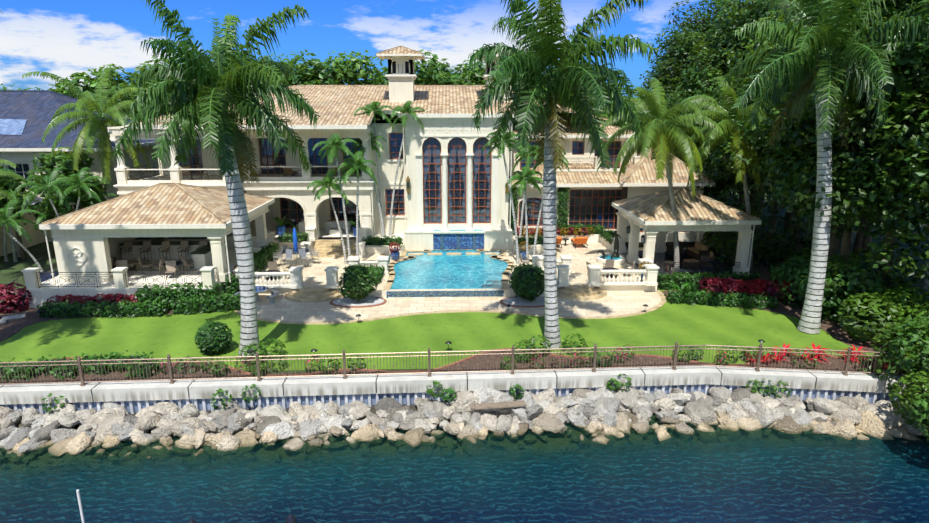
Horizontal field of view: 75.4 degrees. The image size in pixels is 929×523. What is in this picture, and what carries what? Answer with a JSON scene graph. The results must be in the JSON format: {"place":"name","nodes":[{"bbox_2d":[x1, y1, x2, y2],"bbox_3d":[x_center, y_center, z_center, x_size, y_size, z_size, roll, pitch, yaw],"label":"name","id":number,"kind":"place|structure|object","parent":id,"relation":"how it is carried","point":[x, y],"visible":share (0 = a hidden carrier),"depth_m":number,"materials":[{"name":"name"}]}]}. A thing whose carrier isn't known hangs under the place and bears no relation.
{"place":"outdoors","nodes":[
{"label":"outdoors","id":0,"kind":"place"},
{"bbox_2d":[0,0,750,97],"label":"sky","id":1,"kind":"structure","parent":0,"point":[62,38],"materials":[{"name":"blue"}]},
{"bbox_2d":[0,290,874,370],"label":"lawn","id":2,"kind":"structure","parent":0,"point":[665,324],"depth_m":31.76,"materials":[{"name":"green plant"}]},
{"bbox_2d":[0,417,928,522],"bbox_3d":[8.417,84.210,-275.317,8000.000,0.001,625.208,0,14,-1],"label":"water","id":3,"kind":"structure","parent":0,"point":[756,476],"depth_m":21.60,"materials":[{"name":"blue liquid"}]},
{"bbox_2d":[0,186,928,392],"bbox_3d":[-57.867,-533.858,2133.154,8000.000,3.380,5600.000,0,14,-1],"label":"ground","id":4,"kind":"structure","parent":0,"point":[10,270],"depth_m":48.69,"materials":[{"name":"plant"}]},
{"bbox_2d":[0,80,159,255],"bbox_3d":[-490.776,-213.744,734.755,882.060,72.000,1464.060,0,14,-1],"label":"neighbour house","id":5,"kind":"structure","parent":4,"relation":"on","point":[25,118],"depth_m":53.53,"materials":[{"name":"paint"}]},
{"bbox_2d":[2,46,761,307],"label":"house","id":6,"kind":"structure","parent":4,"relation":"on","point":[450,176],"depth_m":47.30,"materials":[{"name":"paint"}]},
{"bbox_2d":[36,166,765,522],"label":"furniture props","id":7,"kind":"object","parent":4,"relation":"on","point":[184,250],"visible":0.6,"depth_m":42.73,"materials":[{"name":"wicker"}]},
{"bbox_2d":[0,186,899,413],"bbox_3d":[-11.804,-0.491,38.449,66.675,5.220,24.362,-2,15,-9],"label":"hedges","id":8,"kind":"object","parent":4,"relation":"on","point":[280,229],"visible":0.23,"depth_m":35.71,"materials":[{"name":"green plant"}]},
{"bbox_2d":[234,229,665,324],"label":"patio","id":9,"kind":"structure","parent":4,"relation":"on","point":[618,301],"depth_m":37.85,"materials":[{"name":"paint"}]},
{"bbox_2d":[230,226,659,302],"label":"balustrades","id":10,"kind":"object","parent":9,"relation":"on","point":[334,248],"visible":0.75,"depth_m":38.63,"materials":[{"name":"white stone"}]},
{"bbox_2d":[389,230,507,296],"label":"pool water","id":11,"kind":"structure","parent":9,"relation":"on","point":[444,270],"depth_m":41.52,"materials":[{"name":"blue liquid"}]},
{"bbox_2d":[0,366,922,414],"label":"seawall","id":12,"kind":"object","parent":4,"relation":"on","point":[132,397],"visible":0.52,"depth_m":26.55,"materials":[{"name":"white concrete"}]},
{"bbox_2d":[0,341,911,385],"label":"railing","id":13,"kind":"object","parent":12,"relation":"on","point":[79,361],"visible":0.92,"depth_m":26.60,"materials":[{"name":"brown metal"}]},
{"bbox_2d":[0,259,923,383],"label":"planting beds","id":14,"kind":"object","parent":4,"relation":"on","point":[13,323],"visible":0.38,"depth_m":28.36,"materials":[{"name":"soil"}]},
{"bbox_2d":[0,0,928,357],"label":"palm","id":15,"kind":"object","parent":4,"relation":"on","point":[198,93],"depth_m":28.12,"materials":[{"name":"green plant"}]},
{"bbox_2d":[0,0,928,441],"bbox_3d":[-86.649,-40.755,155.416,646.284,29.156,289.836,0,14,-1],"label":"tree","id":16,"kind":"object","parent":4,"relation":"on","point":[706,50],"depth_m":35.85,"materials":[{"name":"green plant"}]},
{"bbox_2d":[0,386,928,460],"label":"riprap rocks","id":17,"kind":"object","parent":4,"relation":"on","point":[67,429],"visible":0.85,"depth_m":25.15,"materials":[{"name":"grey stone"}]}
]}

